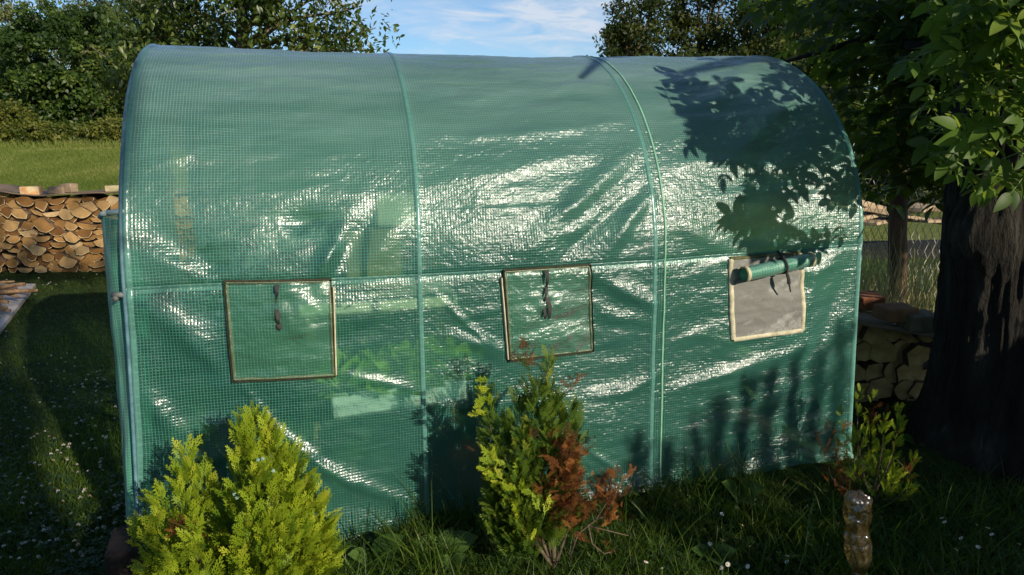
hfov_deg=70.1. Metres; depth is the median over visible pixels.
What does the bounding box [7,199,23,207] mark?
firewood log
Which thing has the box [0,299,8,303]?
stick
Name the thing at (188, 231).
firewood log
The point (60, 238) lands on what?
firewood log
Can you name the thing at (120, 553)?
rock
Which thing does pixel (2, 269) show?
firewood log
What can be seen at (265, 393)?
crop plant
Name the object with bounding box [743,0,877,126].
locust tree
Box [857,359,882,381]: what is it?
firewood log
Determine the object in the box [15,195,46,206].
firewood log
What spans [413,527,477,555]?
broad leaf weed
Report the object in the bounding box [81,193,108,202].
firewood log
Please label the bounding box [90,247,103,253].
firewood log
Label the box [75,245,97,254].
firewood log
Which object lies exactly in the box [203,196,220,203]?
firewood log
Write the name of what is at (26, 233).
firewood log
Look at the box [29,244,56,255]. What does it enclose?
firewood log
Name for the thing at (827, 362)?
firewood log
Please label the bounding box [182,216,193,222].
firewood log
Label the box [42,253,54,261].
firewood log
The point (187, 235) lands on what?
firewood log
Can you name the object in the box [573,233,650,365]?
crop plant
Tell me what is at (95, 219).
firewood log
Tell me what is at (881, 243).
wire fence
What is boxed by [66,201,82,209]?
firewood log
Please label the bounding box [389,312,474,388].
crop plant
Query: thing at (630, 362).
crop plant
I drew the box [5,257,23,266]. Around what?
firewood log
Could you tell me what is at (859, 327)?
firewood log
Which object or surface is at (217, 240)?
firewood log
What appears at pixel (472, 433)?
crop plant
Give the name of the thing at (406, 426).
crop plant
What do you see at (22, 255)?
firewood log
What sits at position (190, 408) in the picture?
crop plant
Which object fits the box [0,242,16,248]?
firewood log
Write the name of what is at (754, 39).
locust tree
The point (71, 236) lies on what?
firewood log
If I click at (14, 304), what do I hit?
pale slab
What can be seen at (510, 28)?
sky
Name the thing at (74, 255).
firewood log
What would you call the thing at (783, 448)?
soil
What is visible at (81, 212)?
firewood log
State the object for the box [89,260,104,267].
firewood log
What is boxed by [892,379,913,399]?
firewood log
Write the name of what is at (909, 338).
firewood log
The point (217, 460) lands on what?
crop plant
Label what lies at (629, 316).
crop plant
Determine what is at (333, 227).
crop plant
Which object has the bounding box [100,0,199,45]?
willow tree
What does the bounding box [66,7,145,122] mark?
dense tree
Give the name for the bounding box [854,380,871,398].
firewood log
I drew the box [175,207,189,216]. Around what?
firewood log
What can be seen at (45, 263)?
firewood log
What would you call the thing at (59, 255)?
firewood log
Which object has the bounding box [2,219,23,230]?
firewood log
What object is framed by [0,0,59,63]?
willow tree
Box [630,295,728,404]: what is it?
crop plant
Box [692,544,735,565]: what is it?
broad leaf weed
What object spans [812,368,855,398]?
firewood log
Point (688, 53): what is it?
hedge bush
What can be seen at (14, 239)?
firewood log
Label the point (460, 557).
broad leaf weed
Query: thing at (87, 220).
firewood log
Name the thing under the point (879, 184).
hedge bush
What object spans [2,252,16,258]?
firewood log
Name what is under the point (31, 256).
firewood log
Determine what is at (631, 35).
locust tree
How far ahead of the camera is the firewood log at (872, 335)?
4.27 m
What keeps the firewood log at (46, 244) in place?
on the firewood log at (38, 250)
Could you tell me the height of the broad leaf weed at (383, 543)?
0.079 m
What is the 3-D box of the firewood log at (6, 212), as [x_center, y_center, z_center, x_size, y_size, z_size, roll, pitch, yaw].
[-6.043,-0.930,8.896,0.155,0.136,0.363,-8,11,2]
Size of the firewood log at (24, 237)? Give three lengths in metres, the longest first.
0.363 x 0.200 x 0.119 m
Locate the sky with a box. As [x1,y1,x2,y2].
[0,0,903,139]
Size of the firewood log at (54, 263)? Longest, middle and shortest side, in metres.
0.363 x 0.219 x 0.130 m
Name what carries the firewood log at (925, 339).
on the firewood log at (916, 354)
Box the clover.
[0,268,1023,574]
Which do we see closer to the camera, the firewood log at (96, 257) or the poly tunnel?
the poly tunnel
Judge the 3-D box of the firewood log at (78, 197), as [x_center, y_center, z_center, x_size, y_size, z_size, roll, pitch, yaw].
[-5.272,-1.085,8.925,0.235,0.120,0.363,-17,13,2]
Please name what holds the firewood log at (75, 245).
on the firewood log at (68, 249)
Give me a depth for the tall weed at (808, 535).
2.70 m
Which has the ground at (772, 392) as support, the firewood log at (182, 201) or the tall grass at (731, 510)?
the tall grass at (731, 510)
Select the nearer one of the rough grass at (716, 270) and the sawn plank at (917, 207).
the rough grass at (716, 270)
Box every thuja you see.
[125,399,347,574]
[468,336,613,568]
[569,462,636,556]
[814,384,921,501]
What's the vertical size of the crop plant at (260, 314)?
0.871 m
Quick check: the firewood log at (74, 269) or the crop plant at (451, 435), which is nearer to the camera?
the crop plant at (451, 435)
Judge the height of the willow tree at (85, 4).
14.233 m
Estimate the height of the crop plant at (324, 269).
1.068 m
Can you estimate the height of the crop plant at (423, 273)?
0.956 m
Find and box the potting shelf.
[299,280,457,478]
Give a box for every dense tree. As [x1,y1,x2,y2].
[0,0,137,130]
[0,57,18,121]
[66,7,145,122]
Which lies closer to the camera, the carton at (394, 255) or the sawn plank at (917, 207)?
the carton at (394, 255)
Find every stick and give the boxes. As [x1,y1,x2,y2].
[0,282,25,289]
[0,289,37,293]
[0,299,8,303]
[0,308,10,311]
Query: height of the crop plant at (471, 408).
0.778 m
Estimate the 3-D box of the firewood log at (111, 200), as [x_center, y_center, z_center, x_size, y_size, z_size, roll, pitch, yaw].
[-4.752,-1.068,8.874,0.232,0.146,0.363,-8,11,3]
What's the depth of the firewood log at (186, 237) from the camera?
8.78 m
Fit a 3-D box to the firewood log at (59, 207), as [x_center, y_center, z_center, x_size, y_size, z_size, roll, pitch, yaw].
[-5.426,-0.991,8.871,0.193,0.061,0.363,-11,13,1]
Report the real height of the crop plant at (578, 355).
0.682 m
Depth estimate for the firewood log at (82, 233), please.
8.76 m
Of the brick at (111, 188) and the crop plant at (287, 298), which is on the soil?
the crop plant at (287, 298)
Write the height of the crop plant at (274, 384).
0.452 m
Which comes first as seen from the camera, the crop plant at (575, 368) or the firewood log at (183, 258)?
the crop plant at (575, 368)
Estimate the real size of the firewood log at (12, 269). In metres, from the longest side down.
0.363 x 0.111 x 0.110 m
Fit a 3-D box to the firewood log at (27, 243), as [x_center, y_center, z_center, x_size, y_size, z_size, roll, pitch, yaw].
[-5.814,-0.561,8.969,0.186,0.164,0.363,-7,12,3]
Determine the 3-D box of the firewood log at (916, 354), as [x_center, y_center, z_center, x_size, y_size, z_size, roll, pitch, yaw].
[2.390,0.366,4.457,0.157,0.130,0.343,-25,11,3]
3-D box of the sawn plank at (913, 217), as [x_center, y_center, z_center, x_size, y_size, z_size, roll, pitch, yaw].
[5.310,-0.890,9.517,0.891,0.188,0.314,-3,12,-13]
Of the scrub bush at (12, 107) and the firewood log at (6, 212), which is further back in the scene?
the scrub bush at (12, 107)
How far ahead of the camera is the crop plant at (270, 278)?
4.02 m
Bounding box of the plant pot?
[448,439,486,497]
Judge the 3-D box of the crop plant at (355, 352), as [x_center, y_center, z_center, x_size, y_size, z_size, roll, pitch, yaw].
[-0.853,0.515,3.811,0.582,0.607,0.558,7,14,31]
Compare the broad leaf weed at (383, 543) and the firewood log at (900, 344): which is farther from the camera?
the firewood log at (900, 344)
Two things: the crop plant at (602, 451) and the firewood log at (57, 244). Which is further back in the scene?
the firewood log at (57, 244)
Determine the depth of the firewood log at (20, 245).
8.87 m
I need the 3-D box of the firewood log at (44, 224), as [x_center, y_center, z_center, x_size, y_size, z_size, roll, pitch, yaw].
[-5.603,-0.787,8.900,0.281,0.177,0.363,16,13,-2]
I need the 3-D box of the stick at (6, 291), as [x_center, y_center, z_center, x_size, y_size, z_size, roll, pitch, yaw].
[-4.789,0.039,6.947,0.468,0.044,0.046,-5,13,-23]
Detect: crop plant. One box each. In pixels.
[158,354,286,478]
[167,398,313,503]
[184,236,291,406]
[226,269,323,407]
[227,260,328,408]
[227,358,302,429]
[228,335,347,417]
[230,414,366,508]
[252,271,402,478]
[255,277,354,399]
[261,252,393,464]
[291,323,382,417]
[293,215,392,338]
[304,334,414,470]
[315,406,448,497]
[353,309,431,344]
[375,405,418,434]
[377,233,444,342]
[381,334,420,439]
[384,382,468,439]
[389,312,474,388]
[397,303,472,337]
[399,377,494,454]
[413,282,511,386]
[416,398,535,490]
[443,320,541,431]
[443,346,511,435]
[454,202,555,365]
[456,279,540,366]
[468,294,572,439]
[477,264,558,353]
[488,309,600,419]
[505,386,627,487]
[509,304,607,417]
[515,242,604,376]
[529,268,621,348]
[537,303,641,421]
[542,184,634,382]
[554,319,648,428]
[572,313,656,401]
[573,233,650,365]
[605,338,690,412]
[613,267,698,368]
[614,325,747,447]
[619,204,713,363]
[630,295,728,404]
[632,229,715,346]
[644,264,757,419]
[656,309,756,380]
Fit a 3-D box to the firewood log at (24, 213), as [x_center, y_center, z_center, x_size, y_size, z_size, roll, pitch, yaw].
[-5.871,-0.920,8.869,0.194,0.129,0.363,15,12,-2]
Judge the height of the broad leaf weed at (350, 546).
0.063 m
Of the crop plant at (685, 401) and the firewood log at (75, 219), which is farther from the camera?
the firewood log at (75, 219)
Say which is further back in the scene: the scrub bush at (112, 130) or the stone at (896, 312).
the scrub bush at (112, 130)
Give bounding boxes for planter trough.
[300,331,489,498]
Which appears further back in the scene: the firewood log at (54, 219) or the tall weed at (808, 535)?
the firewood log at (54, 219)
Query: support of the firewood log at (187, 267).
on the ground at (772, 392)
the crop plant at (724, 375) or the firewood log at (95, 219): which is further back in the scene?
the firewood log at (95, 219)
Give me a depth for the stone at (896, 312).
4.03 m
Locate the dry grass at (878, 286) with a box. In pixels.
[776,224,940,314]
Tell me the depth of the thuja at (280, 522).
2.31 m
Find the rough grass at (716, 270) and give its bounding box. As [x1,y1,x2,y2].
[704,242,936,346]
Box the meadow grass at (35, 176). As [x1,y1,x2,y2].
[0,143,887,254]
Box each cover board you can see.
[0,184,223,195]
[805,300,933,337]
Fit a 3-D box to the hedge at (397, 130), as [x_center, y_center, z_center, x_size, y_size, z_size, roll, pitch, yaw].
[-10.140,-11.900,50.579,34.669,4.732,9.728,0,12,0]
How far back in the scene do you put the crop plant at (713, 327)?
4.26 m
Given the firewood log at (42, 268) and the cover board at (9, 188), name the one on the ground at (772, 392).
the firewood log at (42, 268)
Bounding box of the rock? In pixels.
[104,525,155,574]
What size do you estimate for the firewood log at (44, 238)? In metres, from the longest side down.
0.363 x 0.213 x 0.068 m
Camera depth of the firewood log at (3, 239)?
8.80 m
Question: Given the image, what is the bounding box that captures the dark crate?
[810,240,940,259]
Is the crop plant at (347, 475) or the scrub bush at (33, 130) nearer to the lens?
the crop plant at (347, 475)
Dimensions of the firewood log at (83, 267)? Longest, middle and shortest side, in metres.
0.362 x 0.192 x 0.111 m
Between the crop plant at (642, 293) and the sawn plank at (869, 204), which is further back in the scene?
the sawn plank at (869, 204)
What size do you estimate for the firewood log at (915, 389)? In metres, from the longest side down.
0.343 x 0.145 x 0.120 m
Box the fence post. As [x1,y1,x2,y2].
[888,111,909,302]
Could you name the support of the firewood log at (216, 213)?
on the firewood log
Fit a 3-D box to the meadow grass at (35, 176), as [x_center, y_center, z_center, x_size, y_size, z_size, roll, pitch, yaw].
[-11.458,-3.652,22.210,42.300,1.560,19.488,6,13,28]
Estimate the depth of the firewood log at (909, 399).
4.37 m
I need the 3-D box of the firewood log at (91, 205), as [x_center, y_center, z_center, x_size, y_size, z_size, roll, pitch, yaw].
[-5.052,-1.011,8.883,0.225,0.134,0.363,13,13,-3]
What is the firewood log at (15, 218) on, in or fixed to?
on the firewood log at (11, 225)
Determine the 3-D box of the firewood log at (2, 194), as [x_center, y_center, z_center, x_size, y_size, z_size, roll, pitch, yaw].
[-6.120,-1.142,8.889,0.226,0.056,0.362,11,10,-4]
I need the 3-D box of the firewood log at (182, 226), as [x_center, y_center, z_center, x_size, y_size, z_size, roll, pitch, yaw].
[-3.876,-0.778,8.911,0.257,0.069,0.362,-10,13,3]
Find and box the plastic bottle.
[842,489,872,574]
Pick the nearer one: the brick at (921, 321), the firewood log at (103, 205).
the brick at (921, 321)
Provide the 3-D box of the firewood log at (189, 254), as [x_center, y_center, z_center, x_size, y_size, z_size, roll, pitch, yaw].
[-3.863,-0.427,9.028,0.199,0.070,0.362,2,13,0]
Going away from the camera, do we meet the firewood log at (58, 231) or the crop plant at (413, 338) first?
the crop plant at (413, 338)
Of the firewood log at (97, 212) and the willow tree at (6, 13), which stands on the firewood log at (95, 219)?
the firewood log at (97, 212)
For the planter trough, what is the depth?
3.01 m
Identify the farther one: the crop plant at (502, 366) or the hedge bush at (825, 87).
the hedge bush at (825, 87)
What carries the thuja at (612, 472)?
on the ground at (772, 392)
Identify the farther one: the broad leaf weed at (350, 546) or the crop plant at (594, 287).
the crop plant at (594, 287)
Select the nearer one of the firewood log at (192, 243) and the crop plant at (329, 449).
the crop plant at (329, 449)
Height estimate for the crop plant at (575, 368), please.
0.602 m
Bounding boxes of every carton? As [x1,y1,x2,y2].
[343,225,401,289]
[374,193,414,226]
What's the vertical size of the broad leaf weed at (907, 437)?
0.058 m
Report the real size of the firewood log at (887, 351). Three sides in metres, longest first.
0.342 x 0.176 x 0.150 m
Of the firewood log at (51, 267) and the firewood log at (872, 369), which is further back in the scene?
the firewood log at (51, 267)
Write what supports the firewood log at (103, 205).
on the firewood log at (97, 212)
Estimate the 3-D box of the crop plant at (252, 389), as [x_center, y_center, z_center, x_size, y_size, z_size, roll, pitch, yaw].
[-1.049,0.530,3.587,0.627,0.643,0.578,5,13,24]
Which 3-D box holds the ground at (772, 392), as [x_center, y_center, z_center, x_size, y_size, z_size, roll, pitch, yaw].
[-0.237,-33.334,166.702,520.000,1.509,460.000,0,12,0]
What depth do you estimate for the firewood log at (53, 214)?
8.73 m
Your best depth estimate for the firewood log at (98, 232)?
8.78 m
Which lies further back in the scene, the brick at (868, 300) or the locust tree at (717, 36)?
the locust tree at (717, 36)
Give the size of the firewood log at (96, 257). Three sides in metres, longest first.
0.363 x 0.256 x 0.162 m
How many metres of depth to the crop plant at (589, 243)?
4.55 m
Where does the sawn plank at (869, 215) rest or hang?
on the ground at (772, 392)
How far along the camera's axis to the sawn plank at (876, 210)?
9.36 m
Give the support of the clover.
on the ground at (772, 392)
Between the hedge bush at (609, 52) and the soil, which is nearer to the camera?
the soil
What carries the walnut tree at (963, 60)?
on the ground at (772, 392)
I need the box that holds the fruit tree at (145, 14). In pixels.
[87,0,404,270]
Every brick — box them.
[19,186,42,194]
[48,186,64,193]
[59,183,77,192]
[105,185,118,191]
[844,291,885,310]
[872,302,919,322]
[896,309,933,332]
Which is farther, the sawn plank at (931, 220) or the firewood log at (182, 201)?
the sawn plank at (931, 220)
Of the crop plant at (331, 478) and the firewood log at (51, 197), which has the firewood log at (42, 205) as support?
the firewood log at (51, 197)
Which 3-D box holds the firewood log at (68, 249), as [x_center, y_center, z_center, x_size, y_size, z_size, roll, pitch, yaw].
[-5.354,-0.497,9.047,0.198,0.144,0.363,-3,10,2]
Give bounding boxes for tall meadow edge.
[0,134,596,148]
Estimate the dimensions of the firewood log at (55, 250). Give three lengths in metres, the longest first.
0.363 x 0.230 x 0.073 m
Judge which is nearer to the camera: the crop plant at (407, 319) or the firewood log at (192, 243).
the crop plant at (407, 319)
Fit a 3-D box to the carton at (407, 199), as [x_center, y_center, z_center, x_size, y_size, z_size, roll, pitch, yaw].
[-0.511,-0.340,3.183,0.175,0.139,0.146,-4,12,-15]
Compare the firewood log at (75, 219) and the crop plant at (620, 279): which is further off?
the firewood log at (75, 219)
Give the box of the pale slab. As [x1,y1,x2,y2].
[0,284,35,333]
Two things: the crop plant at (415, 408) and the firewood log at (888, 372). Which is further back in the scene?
the firewood log at (888, 372)
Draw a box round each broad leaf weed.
[330,541,365,574]
[347,533,403,565]
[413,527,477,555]
[436,553,464,570]
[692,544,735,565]
[722,479,764,504]
[902,433,926,446]
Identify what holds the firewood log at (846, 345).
on the firewood log at (859, 372)
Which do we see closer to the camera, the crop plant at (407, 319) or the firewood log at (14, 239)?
the crop plant at (407, 319)
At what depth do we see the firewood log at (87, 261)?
8.89 m
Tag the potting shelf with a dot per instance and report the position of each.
(343, 300)
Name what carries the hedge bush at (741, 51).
on the ground at (772, 392)
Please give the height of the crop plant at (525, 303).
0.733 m
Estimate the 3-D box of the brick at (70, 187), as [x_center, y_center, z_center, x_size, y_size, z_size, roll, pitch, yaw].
[-5.333,-1.200,8.780,0.169,0.114,0.125,2,12,12]
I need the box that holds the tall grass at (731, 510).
[293,426,1023,574]
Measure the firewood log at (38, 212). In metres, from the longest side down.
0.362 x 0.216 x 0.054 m
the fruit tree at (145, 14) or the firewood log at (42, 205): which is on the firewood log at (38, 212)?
the firewood log at (42, 205)
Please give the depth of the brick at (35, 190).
8.65 m
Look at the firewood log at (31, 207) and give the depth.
8.78 m
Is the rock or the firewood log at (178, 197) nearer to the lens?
the rock
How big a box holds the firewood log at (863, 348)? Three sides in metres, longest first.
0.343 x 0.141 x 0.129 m
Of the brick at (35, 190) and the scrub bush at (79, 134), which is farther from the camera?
the scrub bush at (79, 134)
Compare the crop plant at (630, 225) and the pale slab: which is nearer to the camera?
the crop plant at (630, 225)
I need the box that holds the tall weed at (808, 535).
[788,498,817,569]
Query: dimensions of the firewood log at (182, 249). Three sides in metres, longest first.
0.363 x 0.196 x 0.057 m
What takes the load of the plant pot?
on the soil
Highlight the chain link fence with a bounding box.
[842,143,942,307]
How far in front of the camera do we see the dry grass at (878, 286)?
5.64 m
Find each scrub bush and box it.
[0,97,42,142]
[0,117,84,144]
[50,120,107,143]
[79,113,122,143]
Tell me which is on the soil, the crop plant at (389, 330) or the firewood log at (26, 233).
the crop plant at (389, 330)
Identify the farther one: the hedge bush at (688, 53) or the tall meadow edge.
the tall meadow edge
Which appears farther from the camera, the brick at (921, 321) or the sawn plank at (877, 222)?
the sawn plank at (877, 222)
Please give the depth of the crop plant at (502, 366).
3.74 m
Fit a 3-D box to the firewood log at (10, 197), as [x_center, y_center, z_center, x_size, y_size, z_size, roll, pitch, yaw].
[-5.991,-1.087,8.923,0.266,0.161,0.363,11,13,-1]
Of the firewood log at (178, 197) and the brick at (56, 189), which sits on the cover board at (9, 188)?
the brick at (56, 189)
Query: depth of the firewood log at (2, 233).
8.77 m
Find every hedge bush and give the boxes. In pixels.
[575,39,676,166]
[634,42,737,168]
[686,23,797,168]
[734,32,870,183]
[785,41,887,197]
[810,94,951,216]
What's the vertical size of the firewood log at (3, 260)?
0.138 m
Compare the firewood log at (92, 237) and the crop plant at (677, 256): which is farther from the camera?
the firewood log at (92, 237)
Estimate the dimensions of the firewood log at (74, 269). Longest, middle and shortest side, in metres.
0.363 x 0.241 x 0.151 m
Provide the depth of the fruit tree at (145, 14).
8.02 m
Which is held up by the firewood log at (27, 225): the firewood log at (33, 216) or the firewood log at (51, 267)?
the firewood log at (33, 216)
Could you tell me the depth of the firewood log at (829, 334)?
4.36 m
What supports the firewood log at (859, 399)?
on the firewood log
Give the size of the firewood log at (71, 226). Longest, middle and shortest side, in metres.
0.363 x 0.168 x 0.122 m
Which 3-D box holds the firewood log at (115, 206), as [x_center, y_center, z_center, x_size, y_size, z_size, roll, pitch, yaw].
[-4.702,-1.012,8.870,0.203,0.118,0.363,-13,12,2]
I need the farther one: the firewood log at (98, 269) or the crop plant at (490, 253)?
the firewood log at (98, 269)
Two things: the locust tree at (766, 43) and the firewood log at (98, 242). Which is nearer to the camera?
the firewood log at (98, 242)
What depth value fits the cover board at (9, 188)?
8.76 m
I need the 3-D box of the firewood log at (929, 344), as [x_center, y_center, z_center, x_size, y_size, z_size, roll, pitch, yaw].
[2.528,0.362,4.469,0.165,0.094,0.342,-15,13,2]
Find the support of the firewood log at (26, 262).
on the firewood log at (24, 269)
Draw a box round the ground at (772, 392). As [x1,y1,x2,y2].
[0,138,1023,574]
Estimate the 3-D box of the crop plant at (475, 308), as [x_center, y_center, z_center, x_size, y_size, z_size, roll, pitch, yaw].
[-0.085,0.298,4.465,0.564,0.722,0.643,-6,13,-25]
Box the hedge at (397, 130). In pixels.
[195,96,595,141]
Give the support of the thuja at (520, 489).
on the ground at (772, 392)
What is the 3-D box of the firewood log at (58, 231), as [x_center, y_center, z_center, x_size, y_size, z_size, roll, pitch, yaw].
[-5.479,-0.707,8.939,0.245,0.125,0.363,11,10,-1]
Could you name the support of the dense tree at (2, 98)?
on the ground at (772, 392)
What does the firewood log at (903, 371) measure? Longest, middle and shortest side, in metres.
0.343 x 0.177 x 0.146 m
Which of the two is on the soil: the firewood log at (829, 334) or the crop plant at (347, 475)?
the crop plant at (347, 475)
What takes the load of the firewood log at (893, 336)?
on the firewood log at (887, 351)
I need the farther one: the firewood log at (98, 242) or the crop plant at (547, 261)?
the firewood log at (98, 242)
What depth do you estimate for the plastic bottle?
2.42 m
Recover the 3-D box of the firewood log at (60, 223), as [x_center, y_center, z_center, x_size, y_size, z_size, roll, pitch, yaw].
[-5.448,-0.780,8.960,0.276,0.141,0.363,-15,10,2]
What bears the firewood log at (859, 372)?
on the firewood log at (829, 384)
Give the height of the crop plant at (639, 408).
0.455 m
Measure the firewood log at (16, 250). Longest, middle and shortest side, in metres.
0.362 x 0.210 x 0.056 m
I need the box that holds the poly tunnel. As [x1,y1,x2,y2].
[97,44,862,546]
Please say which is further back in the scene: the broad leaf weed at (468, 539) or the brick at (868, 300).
the brick at (868, 300)
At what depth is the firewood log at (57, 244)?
8.79 m
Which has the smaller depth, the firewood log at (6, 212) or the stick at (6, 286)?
the stick at (6, 286)
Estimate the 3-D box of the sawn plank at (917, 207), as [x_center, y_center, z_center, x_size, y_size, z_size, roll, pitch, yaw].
[5.306,-1.040,9.493,0.591,0.076,0.313,-11,16,-42]
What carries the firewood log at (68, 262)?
on the firewood log at (74, 269)
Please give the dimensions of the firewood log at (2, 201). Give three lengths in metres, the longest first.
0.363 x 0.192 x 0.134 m
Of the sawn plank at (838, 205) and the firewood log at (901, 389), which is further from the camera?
the sawn plank at (838, 205)
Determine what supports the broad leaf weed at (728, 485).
on the ground at (772, 392)
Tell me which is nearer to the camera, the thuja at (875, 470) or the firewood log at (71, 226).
the thuja at (875, 470)
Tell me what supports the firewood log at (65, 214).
on the firewood log at (71, 226)
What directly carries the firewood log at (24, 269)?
on the ground at (772, 392)
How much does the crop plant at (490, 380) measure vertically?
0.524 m
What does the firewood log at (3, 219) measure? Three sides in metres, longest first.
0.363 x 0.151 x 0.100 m
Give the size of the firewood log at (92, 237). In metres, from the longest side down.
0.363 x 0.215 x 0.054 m
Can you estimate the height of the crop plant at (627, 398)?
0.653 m
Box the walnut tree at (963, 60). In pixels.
[737,0,1023,484]
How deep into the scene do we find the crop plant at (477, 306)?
4.58 m
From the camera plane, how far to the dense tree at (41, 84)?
36.87 m
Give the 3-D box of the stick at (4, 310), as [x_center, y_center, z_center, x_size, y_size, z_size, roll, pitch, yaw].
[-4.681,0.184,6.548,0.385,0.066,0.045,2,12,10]
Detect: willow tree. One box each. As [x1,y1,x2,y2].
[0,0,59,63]
[49,0,132,89]
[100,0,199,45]
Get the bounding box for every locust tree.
[592,0,677,56]
[642,0,762,158]
[709,0,805,153]
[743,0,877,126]
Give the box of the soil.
[182,366,815,541]
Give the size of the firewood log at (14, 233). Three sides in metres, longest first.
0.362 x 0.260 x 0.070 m
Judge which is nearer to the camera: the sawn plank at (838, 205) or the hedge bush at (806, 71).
the sawn plank at (838, 205)
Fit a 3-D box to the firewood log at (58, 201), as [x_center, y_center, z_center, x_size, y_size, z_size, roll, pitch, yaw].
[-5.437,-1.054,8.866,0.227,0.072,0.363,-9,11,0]
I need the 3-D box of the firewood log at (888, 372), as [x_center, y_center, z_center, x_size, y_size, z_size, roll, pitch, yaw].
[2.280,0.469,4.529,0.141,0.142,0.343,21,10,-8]
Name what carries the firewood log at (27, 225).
on the firewood log at (26, 233)
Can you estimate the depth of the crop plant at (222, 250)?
4.06 m
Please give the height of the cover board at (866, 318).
0.216 m
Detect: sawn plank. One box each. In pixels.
[814,200,870,212]
[820,212,882,228]
[827,195,885,208]
[853,217,887,225]
[864,207,921,220]
[883,215,941,224]
[908,203,935,212]
[908,218,941,222]
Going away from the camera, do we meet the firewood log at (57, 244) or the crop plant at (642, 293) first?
the crop plant at (642, 293)
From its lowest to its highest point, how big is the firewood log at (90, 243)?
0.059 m
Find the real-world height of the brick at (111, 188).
0.082 m
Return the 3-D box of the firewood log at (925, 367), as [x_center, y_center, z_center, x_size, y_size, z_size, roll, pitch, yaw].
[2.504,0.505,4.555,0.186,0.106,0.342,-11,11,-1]
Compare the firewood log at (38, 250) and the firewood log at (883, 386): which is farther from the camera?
the firewood log at (38, 250)
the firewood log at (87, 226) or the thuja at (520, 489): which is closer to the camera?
the thuja at (520, 489)
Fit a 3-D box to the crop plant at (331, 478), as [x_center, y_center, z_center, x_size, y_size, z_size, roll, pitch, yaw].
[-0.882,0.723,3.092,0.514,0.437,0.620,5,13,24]
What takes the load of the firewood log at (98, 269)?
on the ground at (772, 392)
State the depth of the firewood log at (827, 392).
4.48 m
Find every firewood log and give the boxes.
[0,192,10,196]
[0,197,5,205]
[0,216,8,223]
[0,228,8,237]
[0,236,9,242]
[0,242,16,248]
[0,255,8,267]
[0,266,7,271]
[1,207,12,217]
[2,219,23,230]
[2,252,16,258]
[3,194,24,203]
[5,230,23,235]
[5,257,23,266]
[6,235,23,242]
[6,247,21,252]
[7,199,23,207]
[8,265,24,272]
[9,216,22,220]
[11,208,33,218]
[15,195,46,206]
[15,241,25,248]
[17,251,27,258]
[17,265,34,272]
[18,227,42,236]
[20,258,39,266]
[21,221,35,229]
[21,233,49,240]
[22,238,38,249]
[23,205,38,211]
[23,214,42,221]
[27,252,41,260]
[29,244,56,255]
[31,209,59,215]
[32,217,55,232]
[33,234,54,241]
[34,195,69,201]
[35,200,59,211]
[35,265,49,272]
[38,239,55,248]
[38,256,49,265]
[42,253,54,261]
[43,211,59,216]
[46,197,68,204]
[47,263,62,271]
[48,226,67,235]
[49,247,64,253]
[49,259,61,266]
[50,203,67,209]
[50,216,64,222]
[50,241,68,247]
[54,220,65,229]
[54,236,67,241]
[54,251,69,260]
[58,208,74,219]
[58,256,79,267]
[62,264,79,271]
[63,216,79,222]
[63,231,83,242]
[64,245,74,253]
[65,194,82,202]
[65,221,80,230]
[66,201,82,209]
[69,239,94,248]
[69,252,85,259]
[71,206,94,217]
[75,228,97,237]
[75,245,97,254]
[77,222,100,229]
[79,216,95,222]
[79,257,101,265]
[79,263,91,271]
[80,200,98,210]
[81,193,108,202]
[82,239,97,246]
[83,234,96,240]
[85,252,103,261]
[88,266,104,271]
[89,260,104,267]
[90,217,100,221]
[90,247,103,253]
[93,208,101,216]
[93,229,102,234]
[93,238,103,246]
[96,200,110,210]
[105,194,117,205]
[110,201,117,208]
[174,194,183,203]
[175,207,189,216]
[178,234,187,241]
[178,247,187,252]
[179,192,206,203]
[179,222,191,228]
[180,251,189,261]
[180,261,194,270]
[181,241,195,247]
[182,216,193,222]
[182,228,191,233]
[186,233,213,240]
[187,251,192,257]
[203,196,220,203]
[206,209,224,220]
[207,236,226,243]
[803,345,846,380]
[805,313,843,344]
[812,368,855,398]
[812,382,842,401]
[815,338,858,365]
[833,320,862,343]
[845,363,864,381]
[846,396,866,401]
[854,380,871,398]
[855,340,871,360]
[857,326,887,344]
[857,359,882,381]
[865,376,893,398]
[868,339,897,362]
[882,361,900,382]
[885,329,900,341]
[891,339,909,362]
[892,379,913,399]
[892,394,915,400]
[895,362,922,382]
[899,332,919,342]
[902,342,930,365]
[907,379,923,398]
[912,334,932,342]
[916,360,928,379]
[918,341,932,347]

